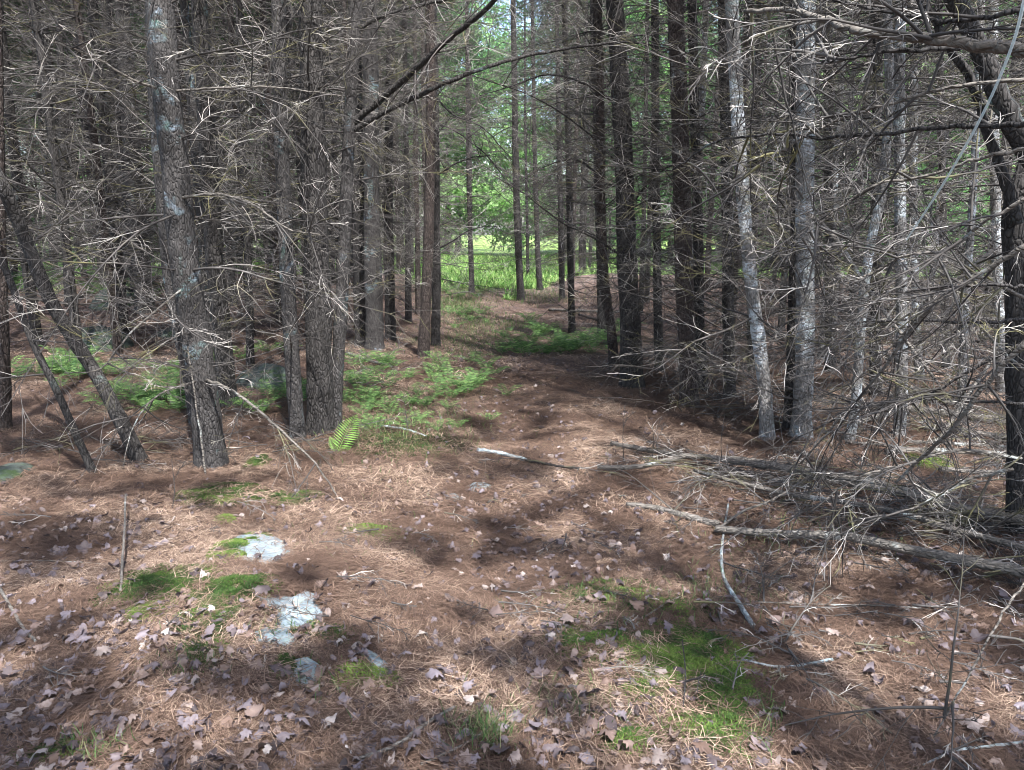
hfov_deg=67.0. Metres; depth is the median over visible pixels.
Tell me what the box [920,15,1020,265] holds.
pine tree
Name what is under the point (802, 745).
dead leaf
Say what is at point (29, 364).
fern
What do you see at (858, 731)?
pine needles
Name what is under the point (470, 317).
fern
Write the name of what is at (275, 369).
rock
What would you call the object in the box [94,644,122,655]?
dead leaf
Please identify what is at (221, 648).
dead leaf
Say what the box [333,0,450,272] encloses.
pine tree
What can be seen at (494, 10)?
leafy tree
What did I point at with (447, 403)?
fern
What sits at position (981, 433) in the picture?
fallen log
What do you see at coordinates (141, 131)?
pine tree
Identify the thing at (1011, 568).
fallen log
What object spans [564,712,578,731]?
dead leaf
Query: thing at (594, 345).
fern
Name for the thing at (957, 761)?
fallen branch
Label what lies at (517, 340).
fern
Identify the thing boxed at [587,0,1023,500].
pine tree
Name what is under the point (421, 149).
pine tree
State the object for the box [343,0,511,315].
pine tree
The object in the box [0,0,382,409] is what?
pine tree
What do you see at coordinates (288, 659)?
moss patch
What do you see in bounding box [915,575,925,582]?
dead leaf
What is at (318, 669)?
dead leaf
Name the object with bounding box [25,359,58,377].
fern
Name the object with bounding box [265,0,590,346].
pine tree
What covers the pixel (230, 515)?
moss patch
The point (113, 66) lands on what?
pine tree
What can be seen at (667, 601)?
dead leaf
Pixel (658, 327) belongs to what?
pine tree
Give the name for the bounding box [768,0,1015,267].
leafy tree
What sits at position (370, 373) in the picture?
fern
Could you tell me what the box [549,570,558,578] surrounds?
dead leaf
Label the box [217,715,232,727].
dead leaf
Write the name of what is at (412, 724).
dead leaf
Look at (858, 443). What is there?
fallen log
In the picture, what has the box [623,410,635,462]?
bare stem
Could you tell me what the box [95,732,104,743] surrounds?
dead leaf
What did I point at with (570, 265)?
pine tree
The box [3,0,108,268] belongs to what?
pine tree
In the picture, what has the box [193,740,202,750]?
dead leaf
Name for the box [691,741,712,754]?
dead leaf
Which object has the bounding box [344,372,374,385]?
fern
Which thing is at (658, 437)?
bare stem
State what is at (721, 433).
bare stem
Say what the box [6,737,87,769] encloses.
moss patch
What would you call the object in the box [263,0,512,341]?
pine tree
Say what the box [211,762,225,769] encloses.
dead leaf
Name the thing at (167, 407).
fern
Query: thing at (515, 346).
fern
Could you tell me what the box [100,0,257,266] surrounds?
pine tree
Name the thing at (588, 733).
dead leaf
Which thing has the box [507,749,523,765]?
dead leaf
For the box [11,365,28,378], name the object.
fern
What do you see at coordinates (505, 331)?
fern
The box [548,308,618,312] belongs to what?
fallen log
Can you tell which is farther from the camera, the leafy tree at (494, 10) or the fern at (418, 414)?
the leafy tree at (494, 10)
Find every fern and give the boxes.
[11,355,27,363]
[11,358,37,372]
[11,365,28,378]
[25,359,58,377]
[32,353,73,362]
[39,345,71,358]
[43,377,71,385]
[46,356,79,373]
[50,363,84,371]
[52,346,99,357]
[52,357,99,379]
[75,279,105,290]
[76,382,136,405]
[78,283,103,292]
[79,363,131,375]
[84,375,131,391]
[98,360,138,373]
[109,376,134,386]
[115,380,158,392]
[116,386,153,399]
[117,357,152,367]
[119,384,178,400]
[119,394,157,404]
[122,396,162,406]
[123,384,161,407]
[125,397,164,412]
[131,383,178,402]
[133,383,184,403]
[134,380,177,394]
[143,377,181,389]
[147,361,179,373]
[148,369,179,385]
[148,388,184,400]
[151,385,183,399]
[154,387,185,402]
[155,393,186,412]
[157,369,181,383]
[157,396,185,410]
[219,391,259,407]
[229,395,281,413]
[232,343,260,358]
[239,397,282,410]
[247,379,284,398]
[254,339,281,350]
[263,383,282,391]
[273,379,306,393]
[273,382,306,400]
[329,414,359,452]
[342,389,353,401]
[343,389,365,398]
[344,354,378,367]
[344,371,385,383]
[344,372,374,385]
[345,362,389,381]
[346,382,379,394]
[347,402,377,413]
[350,350,377,359]
[350,395,371,403]
[350,400,385,410]
[351,416,399,429]
[352,392,384,401]
[355,386,392,398]
[358,349,402,359]
[358,398,382,409]
[359,384,392,392]
[359,413,383,422]
[362,370,412,387]
[368,351,398,363]
[369,365,388,370]
[369,394,401,406]
[376,401,399,413]
[378,358,407,365]
[387,414,428,427]
[391,368,423,378]
[395,391,422,405]
[396,409,432,421]
[405,393,440,405]
[409,378,454,390]
[419,362,439,373]
[421,386,449,396]
[422,419,449,429]
[423,351,452,362]
[424,370,442,382]
[426,361,462,374]
[430,367,465,379]
[431,357,453,366]
[433,385,471,398]
[438,400,460,407]
[442,284,460,291]
[443,370,478,384]
[445,375,483,394]
[445,418,470,429]
[446,383,467,392]
[447,321,466,328]
[449,377,496,388]
[450,375,488,391]
[453,308,476,314]
[453,350,492,361]
[454,367,491,379]
[460,314,479,320]
[465,368,496,380]
[473,356,504,366]
[475,306,492,313]
[478,412,501,421]
[480,364,508,373]
[483,340,515,353]
[489,332,533,346]
[492,327,518,335]
[493,337,543,356]
[494,384,522,395]
[508,342,549,354]
[513,330,547,339]
[515,312,545,321]
[515,338,534,347]
[523,321,558,332]
[525,320,560,337]
[526,321,558,331]
[534,342,560,353]
[535,333,585,354]
[542,330,569,340]
[549,335,581,346]
[553,333,595,350]
[560,332,590,341]
[561,336,591,351]
[568,329,606,340]
[575,327,603,343]
[579,331,604,346]
[579,335,619,352]
[580,343,606,351]
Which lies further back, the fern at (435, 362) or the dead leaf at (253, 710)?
the fern at (435, 362)
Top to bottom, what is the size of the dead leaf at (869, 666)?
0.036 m
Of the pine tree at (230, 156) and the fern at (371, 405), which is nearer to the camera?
the fern at (371, 405)
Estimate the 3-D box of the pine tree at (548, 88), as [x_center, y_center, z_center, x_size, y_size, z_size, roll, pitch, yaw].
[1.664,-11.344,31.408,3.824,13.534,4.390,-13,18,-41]
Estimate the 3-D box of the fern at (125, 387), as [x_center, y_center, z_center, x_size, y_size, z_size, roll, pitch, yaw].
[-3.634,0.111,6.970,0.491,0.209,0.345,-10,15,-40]
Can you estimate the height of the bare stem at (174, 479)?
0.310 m
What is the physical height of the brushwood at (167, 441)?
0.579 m
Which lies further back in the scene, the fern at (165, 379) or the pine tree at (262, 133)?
the pine tree at (262, 133)
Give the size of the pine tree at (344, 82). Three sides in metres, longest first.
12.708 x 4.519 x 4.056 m
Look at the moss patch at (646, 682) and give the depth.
2.73 m
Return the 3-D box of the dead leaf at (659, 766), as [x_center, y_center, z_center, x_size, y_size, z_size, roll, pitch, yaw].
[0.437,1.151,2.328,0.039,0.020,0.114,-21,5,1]
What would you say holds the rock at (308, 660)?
on the ground at (482, 249)
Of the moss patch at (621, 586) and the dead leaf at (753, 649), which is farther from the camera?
the moss patch at (621, 586)
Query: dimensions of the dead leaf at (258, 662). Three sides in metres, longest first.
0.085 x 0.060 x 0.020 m
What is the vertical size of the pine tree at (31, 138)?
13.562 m
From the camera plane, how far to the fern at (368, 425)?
6.26 m
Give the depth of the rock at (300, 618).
3.08 m
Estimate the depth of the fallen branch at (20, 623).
3.16 m
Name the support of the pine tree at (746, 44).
on the ground at (482, 249)
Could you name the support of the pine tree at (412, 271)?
on the ground at (482, 249)
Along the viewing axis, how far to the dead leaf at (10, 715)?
2.54 m
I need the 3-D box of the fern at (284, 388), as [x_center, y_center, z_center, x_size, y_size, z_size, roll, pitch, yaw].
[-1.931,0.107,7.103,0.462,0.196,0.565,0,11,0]
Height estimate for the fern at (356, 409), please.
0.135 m
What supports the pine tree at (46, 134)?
on the ground at (482, 249)
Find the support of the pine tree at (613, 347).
on the ground at (482, 249)
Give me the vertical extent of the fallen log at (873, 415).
0.293 m
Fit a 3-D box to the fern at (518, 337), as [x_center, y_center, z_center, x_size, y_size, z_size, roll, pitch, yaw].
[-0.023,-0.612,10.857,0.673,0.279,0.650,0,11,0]
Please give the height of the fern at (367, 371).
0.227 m
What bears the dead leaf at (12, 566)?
on the pine needles
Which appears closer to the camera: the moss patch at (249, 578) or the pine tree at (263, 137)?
the moss patch at (249, 578)
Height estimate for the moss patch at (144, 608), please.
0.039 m
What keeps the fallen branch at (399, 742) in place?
on the pine needles
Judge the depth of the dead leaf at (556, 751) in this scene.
2.43 m
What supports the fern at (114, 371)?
on the ground at (482, 249)
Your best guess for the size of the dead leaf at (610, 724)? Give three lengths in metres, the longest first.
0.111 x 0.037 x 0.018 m
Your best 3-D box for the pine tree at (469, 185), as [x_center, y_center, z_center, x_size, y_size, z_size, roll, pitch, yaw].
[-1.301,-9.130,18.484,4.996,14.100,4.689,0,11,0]
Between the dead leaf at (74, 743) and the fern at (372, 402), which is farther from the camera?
the fern at (372, 402)
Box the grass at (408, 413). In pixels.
[46,275,956,769]
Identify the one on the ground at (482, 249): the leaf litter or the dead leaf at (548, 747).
the leaf litter
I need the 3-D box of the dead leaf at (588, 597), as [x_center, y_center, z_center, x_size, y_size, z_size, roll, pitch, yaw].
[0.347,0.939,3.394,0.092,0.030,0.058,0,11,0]
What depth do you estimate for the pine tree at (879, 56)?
6.88 m
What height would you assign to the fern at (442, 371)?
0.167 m
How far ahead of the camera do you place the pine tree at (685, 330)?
6.69 m
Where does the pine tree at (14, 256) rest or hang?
on the ground at (482, 249)
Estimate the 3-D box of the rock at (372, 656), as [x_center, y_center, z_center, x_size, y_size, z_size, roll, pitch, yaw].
[-0.511,1.053,2.879,0.090,0.090,0.193,-11,16,-43]
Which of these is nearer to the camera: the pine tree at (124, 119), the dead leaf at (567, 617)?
the dead leaf at (567, 617)
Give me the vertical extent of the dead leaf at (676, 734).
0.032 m
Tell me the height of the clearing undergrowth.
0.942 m
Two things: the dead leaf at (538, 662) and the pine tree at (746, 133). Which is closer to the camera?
the dead leaf at (538, 662)
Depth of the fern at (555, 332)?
11.47 m
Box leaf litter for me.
[0,330,1023,769]
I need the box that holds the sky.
[7,0,776,234]
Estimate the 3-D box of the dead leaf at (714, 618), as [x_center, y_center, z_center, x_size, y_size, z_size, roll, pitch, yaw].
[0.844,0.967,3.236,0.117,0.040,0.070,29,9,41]
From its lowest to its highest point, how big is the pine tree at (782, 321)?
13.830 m
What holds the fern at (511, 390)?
on the ground at (482, 249)
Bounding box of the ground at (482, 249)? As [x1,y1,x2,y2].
[0,235,1023,769]
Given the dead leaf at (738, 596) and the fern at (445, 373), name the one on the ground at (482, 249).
the fern at (445, 373)
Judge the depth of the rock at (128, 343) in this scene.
10.80 m
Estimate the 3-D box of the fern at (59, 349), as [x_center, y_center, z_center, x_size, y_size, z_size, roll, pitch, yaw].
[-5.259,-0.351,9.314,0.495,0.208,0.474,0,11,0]
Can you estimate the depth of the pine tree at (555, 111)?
40.24 m
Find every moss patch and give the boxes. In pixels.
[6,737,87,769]
[88,562,222,612]
[121,596,178,624]
[170,578,258,648]
[174,480,270,507]
[175,622,232,674]
[184,571,284,605]
[205,531,272,563]
[212,513,237,523]
[243,454,271,468]
[256,489,324,505]
[267,652,297,678]
[291,619,365,643]
[317,429,483,457]
[331,659,402,692]
[336,521,410,541]
[528,615,599,656]
[533,576,673,613]
[542,625,692,669]
[594,721,668,758]
[605,664,714,714]
[625,617,775,699]
[643,594,725,626]
[662,696,768,763]
[677,662,775,722]
[902,452,962,470]
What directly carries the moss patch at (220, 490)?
on the ground at (482, 249)
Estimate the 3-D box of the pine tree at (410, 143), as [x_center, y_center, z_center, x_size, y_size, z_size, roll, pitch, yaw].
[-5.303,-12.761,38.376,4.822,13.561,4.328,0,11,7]
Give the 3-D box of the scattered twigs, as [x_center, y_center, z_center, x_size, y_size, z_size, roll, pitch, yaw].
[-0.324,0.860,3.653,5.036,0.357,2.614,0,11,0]
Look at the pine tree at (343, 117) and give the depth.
17.60 m
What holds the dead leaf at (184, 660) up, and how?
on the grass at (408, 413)
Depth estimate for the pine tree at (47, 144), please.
25.86 m
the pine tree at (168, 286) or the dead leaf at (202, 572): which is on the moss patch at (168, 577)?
the dead leaf at (202, 572)
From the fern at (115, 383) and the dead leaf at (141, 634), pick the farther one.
the fern at (115, 383)
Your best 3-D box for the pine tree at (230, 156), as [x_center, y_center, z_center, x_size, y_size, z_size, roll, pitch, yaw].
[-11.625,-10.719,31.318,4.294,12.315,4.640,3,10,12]
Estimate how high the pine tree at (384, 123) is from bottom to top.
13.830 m
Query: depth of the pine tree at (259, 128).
27.83 m
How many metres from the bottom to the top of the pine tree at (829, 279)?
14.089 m
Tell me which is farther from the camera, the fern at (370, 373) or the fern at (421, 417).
the fern at (370, 373)
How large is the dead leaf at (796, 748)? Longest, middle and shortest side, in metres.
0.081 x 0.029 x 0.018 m
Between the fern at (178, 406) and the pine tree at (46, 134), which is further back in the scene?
the pine tree at (46, 134)
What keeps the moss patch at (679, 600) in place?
on the ground at (482, 249)
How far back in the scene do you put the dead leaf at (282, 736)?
2.39 m
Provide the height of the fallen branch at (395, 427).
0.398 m
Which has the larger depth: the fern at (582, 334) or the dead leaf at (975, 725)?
the fern at (582, 334)
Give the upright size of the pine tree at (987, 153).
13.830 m
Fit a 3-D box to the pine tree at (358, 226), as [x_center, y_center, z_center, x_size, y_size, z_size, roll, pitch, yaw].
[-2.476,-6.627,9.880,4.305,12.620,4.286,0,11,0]
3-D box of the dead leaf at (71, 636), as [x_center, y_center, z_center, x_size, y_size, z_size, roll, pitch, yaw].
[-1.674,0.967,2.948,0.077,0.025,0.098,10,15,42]
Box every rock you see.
[0,462,36,483]
[67,325,133,351]
[88,288,134,310]
[154,328,173,339]
[223,534,289,564]
[236,363,302,390]
[254,627,297,646]
[262,591,324,631]
[291,657,319,685]
[365,649,389,675]
[465,482,490,492]
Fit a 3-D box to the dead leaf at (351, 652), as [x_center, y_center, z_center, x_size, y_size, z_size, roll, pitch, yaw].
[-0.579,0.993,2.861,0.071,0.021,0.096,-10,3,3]
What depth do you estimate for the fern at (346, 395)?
7.24 m
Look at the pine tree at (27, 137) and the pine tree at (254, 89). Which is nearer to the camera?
the pine tree at (27, 137)
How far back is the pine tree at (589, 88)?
25.42 m
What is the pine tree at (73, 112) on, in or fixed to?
on the ground at (482, 249)
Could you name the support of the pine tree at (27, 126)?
on the ground at (482, 249)
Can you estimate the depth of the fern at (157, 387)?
7.16 m
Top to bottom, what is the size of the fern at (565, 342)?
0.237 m
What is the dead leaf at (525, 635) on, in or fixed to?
on the leaf litter
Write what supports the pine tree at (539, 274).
on the ground at (482, 249)
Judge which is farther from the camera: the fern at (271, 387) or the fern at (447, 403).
the fern at (271, 387)
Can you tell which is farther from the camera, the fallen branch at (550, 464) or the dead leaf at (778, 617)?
the fallen branch at (550, 464)
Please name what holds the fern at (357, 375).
on the ground at (482, 249)
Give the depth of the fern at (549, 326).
12.48 m
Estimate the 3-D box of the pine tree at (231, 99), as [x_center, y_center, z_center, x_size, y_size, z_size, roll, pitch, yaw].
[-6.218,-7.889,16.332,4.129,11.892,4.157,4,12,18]
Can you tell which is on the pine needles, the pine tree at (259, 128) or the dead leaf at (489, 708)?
the dead leaf at (489, 708)
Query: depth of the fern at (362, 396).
7.07 m
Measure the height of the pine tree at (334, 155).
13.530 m
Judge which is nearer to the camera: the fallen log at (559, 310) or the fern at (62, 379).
the fern at (62, 379)
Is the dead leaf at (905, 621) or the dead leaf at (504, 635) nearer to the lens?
the dead leaf at (504, 635)
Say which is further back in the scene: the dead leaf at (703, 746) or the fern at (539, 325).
the fern at (539, 325)
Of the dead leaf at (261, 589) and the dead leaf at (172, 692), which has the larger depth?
the dead leaf at (261, 589)
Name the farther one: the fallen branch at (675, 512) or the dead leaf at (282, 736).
the fallen branch at (675, 512)
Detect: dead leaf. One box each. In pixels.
[0,666,21,679]
[0,685,3,694]
[0,707,26,721]
[2,690,13,698]
[7,635,24,645]
[10,563,18,568]
[15,457,34,462]
[28,748,49,765]
[31,642,49,651]
[34,699,51,710]
[40,762,55,769]
[42,687,58,696]
[56,753,85,768]
[58,545,68,553]
[60,731,88,738]
[62,740,78,752]
[63,631,82,644]
[73,627,83,637]
[76,540,91,552]
[76,636,91,651]
[82,668,92,673]
[83,684,94,689]
[89,710,106,714]
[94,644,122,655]
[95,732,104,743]
[96,712,116,729]
[108,681,128,687]
[111,708,129,715]
[128,714,139,724]
[133,680,153,690]
[135,629,149,642]
[142,734,167,743]
[144,661,154,669]
[149,642,161,647]
[150,688,176,703]
[176,657,187,671]
[180,598,192,610]
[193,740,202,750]
[194,569,208,582]
[199,747,219,758]
[201,623,214,638]
[207,604,214,611]
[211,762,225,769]
[217,645,223,655]
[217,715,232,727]
[235,697,252,710]
[239,704,263,716]
[248,657,265,669]
[249,613,262,627]
[252,585,270,594]
[253,599,266,612]
[257,739,269,746]
[261,743,271,757]
[264,709,275,714]
[266,614,275,622]
[270,740,287,750]
[274,714,281,725]
[275,724,300,742]
[294,716,309,724]
[314,664,326,679]
[337,692,352,704]
[348,646,365,657]
[349,759,363,768]
[364,578,376,589]
[364,615,380,621]
[404,739,420,762]
[406,719,416,729]
[420,748,433,758]
[422,668,444,680]
[426,728,440,742]
[431,710,441,720]
[435,747,449,761]
[439,667,453,674]
[462,674,473,692]
[484,704,499,715]
[489,604,504,617]
[490,741,510,753]
[495,632,517,641]
[503,706,523,724]
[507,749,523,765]
[523,632,533,637]
[528,617,553,627]
[528,719,541,726]
[530,665,551,680]
[531,736,542,745]
[535,754,546,759]
[536,656,546,666]
[541,743,566,752]
[548,621,559,628]
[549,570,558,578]
[552,747,564,760]
[556,538,563,545]
[560,613,575,623]
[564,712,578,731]
[576,684,585,702]
[578,688,601,697]
[578,703,595,712]
[581,595,597,602]
[582,718,604,728]
[585,731,594,736]
[597,729,616,740]
[599,649,606,662]
[605,631,617,642]
[605,715,616,735]
[606,761,624,769]
[614,707,629,722]
[615,734,633,751]
[629,600,643,609]
[630,543,635,551]
[635,630,641,639]
[645,747,671,765]
[650,759,663,769]
[660,599,674,606]
[663,620,672,634]
[669,725,680,737]
[670,666,684,673]
[682,738,704,756]
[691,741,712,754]
[709,612,724,626]
[725,595,745,601]
[743,696,759,707]
[748,646,765,655]
[748,733,768,749]
[766,705,789,713]
[768,615,781,626]
[782,611,791,616]
[792,746,802,752]
[799,742,806,753]
[863,661,874,672]
[873,674,883,684]
[903,618,923,625]
[909,684,932,691]
[909,724,919,732]
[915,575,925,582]
[937,642,949,650]
[941,594,951,604]
[958,713,986,733]
[964,609,975,616]
[970,628,988,641]
[971,648,991,660]
[974,698,984,706]
[987,741,1004,751]
[999,589,1010,599]
[1009,723,1023,739]
[1011,618,1022,625]
[1014,701,1023,712]
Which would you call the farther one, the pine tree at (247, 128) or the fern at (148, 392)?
the pine tree at (247, 128)
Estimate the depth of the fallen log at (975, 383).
5.53 m
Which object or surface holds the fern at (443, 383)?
on the ground at (482, 249)
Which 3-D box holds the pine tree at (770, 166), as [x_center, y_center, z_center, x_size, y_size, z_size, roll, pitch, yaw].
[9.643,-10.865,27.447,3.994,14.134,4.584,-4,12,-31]
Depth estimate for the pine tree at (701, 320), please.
7.46 m
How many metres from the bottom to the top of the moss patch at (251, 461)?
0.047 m
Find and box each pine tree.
[0,0,179,431]
[0,0,338,449]
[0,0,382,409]
[0,0,450,503]
[0,80,190,464]
[0,250,177,475]
[2,0,138,347]
[2,0,162,375]
[2,0,236,361]
[2,1,101,305]
[3,0,74,295]
[3,0,81,283]
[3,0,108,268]
[3,1,64,255]
[4,0,52,265]
[4,0,81,291]
[4,1,77,262]
[4,1,87,256]
[5,0,113,270]
[5,0,148,269]
[5,0,158,288]
[5,2,85,264]
[5,9,71,266]
[5,21,75,259]
[5,32,45,247]
[6,0,150,276]
[6,0,183,306]
[6,0,228,335]
[6,30,45,257]
[7,33,95,261]
[7,37,59,252]
[9,8,110,261]
[11,0,136,254]
[11,11,90,265]
[12,17,145,264]
[14,0,258,314]
[14,41,60,258]
[18,0,157,279]
[20,0,195,299]
[23,96,60,253]
[26,0,159,260]
[45,0,158,252]
[52,12,145,258]
[53,0,278,348]
[55,0,335,356]
[63,0,456,440]
[65,0,545,437]
[70,1,227,282]
[72,28,159,261]
[78,1,270,260]
[81,1,208,257]
[85,0,303,325]
[93,0,388,367]
[97,0,688,430]
[98,4,227,269]
[99,0,298,304]
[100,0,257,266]
[103,13,234,261]
[106,0,259,258]
[107,25,158,239]
[121,0,338,340]
[134,6,229,263]
[137,0,291,290]
[140,0,297,258]
[141,10,257,251]
[179,0,380,325]
[187,0,408,339]
[189,0,300,265]
[189,1,296,254]
[191,17,271,262]
[192,36,259,248]
[207,2,272,257]
[214,0,504,351]
[214,2,405,311]
[216,28,266,262]
[216,34,268,256]
[217,5,297,274]
[221,0,341,279]
[221,0,424,347]
[226,0,416,301]
[226,4,299,247]
[230,1,343,264]
[231,0,453,317]
[245,3,383,231]
[251,3,332,248]
[259,0,338,235]
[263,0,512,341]
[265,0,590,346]
[266,1,385,284]
[290,0,424,262]
[293,0,420,267]
[293,2,401,276]
[295,4,384,199]
[296,1,442,283]
[324,0,516,322]
[330,0,400,220]
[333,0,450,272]
[334,0,566,358]
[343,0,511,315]
[362,0,417,267]
[377,4,462,266]
[378,0,464,277]
[378,0,497,297]
[379,1,463,266]
[379,46,420,250]
[381,0,480,270]
[381,0,483,255]
[382,9,489,250]
[393,33,448,248]
[397,0,545,295]
[399,13,454,252]
[402,0,499,247]
[426,0,787,389]
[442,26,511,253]
[444,0,595,300]
[449,0,666,332]
[451,0,719,370]
[453,0,573,273]
[458,0,610,289]
[472,0,674,340]
[477,0,640,299]
[478,0,901,408]
[480,0,842,393]
[500,0,587,262]
[509,0,939,410]
[516,0,634,275]
[517,0,610,258]
[521,11,593,249]
[522,0,638,262]
[528,0,640,274]
[528,0,661,262]
[530,0,645,266]
[531,0,866,399]
[535,2,635,269]
[543,0,1023,441]
[552,0,720,313]
[561,23,638,256]
[561,49,643,250]
[570,0,1002,464]
[573,2,741,302]
[583,19,650,259]
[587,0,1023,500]
[591,0,944,387]
[592,0,819,329]
[594,0,866,359]
[595,0,1023,769]
[612,0,1023,469]
[630,0,1023,444]
[636,0,788,290]
[661,0,1000,377]
[688,0,1023,397]
[702,0,988,364]
[703,0,785,269]
[705,0,881,329]
[710,0,846,286]
[713,0,788,259]
[733,0,989,339]
[742,1,869,283]
[742,3,817,267]
[747,0,969,322]
[754,0,1023,423]
[758,0,1023,380]
[763,0,892,286]
[777,0,1023,394]
[789,0,1023,368]
[814,0,987,307]
[815,3,870,251]
[817,7,957,283]
[858,0,1023,345]
[869,1,1023,317]
[907,2,1023,326]
[919,0,1023,261]
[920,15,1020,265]
[928,6,1023,307]
[934,32,1023,304]
[946,8,1023,252]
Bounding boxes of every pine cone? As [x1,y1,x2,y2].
[596,558,614,564]
[837,696,868,708]
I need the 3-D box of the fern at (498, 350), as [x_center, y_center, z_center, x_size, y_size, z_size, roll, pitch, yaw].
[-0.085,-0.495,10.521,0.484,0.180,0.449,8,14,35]
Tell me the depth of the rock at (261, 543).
3.74 m
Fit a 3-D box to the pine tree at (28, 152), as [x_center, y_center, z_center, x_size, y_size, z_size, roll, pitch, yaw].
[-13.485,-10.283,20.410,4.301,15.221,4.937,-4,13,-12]
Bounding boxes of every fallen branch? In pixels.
[0,587,35,641]
[1,560,120,565]
[119,494,126,590]
[345,340,406,367]
[356,705,455,760]
[381,395,426,436]
[420,712,504,765]
[477,448,526,460]
[479,448,633,485]
[578,313,596,320]
[645,596,680,616]
[682,639,723,706]
[705,455,887,537]
[705,583,831,675]
[720,503,807,625]
[743,653,833,681]
[746,551,956,612]
[923,729,1023,769]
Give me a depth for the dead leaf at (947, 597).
3.38 m
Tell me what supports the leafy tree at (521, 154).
on the ground at (482, 249)
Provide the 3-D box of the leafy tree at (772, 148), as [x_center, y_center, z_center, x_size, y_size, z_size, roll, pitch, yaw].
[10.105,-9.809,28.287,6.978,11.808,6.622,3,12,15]
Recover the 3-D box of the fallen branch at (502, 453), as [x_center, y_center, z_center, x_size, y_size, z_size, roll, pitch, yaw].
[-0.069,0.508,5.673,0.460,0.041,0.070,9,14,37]
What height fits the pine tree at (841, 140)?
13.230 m
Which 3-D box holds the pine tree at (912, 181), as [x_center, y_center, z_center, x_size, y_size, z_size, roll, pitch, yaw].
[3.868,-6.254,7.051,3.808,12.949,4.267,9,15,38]
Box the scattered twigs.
[0,476,1023,747]
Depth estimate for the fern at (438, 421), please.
6.43 m
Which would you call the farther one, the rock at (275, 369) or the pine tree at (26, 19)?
the pine tree at (26, 19)
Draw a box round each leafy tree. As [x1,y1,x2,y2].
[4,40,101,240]
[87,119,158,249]
[393,0,518,253]
[438,0,523,250]
[448,18,565,256]
[508,49,586,252]
[531,11,669,253]
[578,0,773,261]
[589,67,671,245]
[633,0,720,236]
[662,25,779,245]
[699,0,867,264]
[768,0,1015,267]
[770,18,927,262]
[841,1,1013,268]
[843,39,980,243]
[844,1,1023,260]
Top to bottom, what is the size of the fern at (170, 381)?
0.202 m
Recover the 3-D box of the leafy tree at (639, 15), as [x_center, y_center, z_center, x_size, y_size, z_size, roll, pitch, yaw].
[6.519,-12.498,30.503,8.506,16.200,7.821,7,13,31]
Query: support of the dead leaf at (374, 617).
on the pine needles
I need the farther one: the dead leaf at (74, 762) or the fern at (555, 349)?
the fern at (555, 349)
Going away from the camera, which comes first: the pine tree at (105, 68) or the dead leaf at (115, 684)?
the dead leaf at (115, 684)
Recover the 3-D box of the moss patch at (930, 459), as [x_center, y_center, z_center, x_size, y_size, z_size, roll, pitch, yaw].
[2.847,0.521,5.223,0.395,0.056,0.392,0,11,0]
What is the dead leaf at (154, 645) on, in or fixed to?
on the leaf litter
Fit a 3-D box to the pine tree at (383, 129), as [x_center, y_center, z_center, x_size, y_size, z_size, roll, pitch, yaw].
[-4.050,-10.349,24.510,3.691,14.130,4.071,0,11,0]
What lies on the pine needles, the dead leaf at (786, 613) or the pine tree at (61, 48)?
the dead leaf at (786, 613)
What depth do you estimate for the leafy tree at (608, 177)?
42.64 m
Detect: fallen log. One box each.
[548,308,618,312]
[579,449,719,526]
[597,427,1023,525]
[609,440,953,511]
[670,445,1023,587]
[715,490,1023,597]
[840,392,915,424]
[845,385,1004,455]
[861,402,1005,426]
[880,447,1006,470]
[893,343,994,458]
[906,388,1006,447]
[921,425,1006,449]
[937,453,1005,493]
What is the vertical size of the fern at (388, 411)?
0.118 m
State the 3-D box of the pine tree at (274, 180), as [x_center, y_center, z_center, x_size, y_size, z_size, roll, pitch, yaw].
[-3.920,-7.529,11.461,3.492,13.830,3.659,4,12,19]
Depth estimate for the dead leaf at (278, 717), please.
2.49 m
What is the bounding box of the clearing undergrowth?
[8,252,984,300]
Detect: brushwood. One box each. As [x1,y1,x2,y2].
[1,361,422,473]
[567,355,1006,476]
[590,410,1023,622]
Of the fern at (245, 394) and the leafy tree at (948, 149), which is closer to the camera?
the fern at (245, 394)
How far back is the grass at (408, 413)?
3.58 m
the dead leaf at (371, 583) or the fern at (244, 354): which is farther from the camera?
the fern at (244, 354)
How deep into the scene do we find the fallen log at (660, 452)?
4.79 m
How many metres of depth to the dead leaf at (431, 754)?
2.41 m
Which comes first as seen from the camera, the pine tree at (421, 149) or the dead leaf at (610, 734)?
the dead leaf at (610, 734)
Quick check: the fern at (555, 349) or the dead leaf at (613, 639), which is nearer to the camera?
the dead leaf at (613, 639)
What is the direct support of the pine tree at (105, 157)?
on the ground at (482, 249)
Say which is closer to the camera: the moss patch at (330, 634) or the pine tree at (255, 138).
the moss patch at (330, 634)
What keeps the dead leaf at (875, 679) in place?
on the pine needles
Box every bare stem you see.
[171,459,185,507]
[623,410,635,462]
[652,417,664,456]
[654,423,667,458]
[721,410,733,462]
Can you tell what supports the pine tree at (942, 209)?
on the ground at (482, 249)
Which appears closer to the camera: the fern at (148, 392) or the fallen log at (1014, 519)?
the fallen log at (1014, 519)
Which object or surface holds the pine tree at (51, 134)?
on the ground at (482, 249)
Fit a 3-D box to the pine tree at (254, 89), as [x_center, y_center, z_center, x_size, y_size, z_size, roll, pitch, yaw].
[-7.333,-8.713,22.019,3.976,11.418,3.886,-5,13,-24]
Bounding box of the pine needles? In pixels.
[0,273,1023,769]
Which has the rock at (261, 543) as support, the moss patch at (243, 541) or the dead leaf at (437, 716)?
the moss patch at (243, 541)
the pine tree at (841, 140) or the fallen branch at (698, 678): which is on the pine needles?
the fallen branch at (698, 678)
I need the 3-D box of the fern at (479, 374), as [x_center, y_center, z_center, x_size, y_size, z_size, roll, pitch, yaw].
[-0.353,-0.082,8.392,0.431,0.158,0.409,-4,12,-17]
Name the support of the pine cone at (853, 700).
on the pine needles

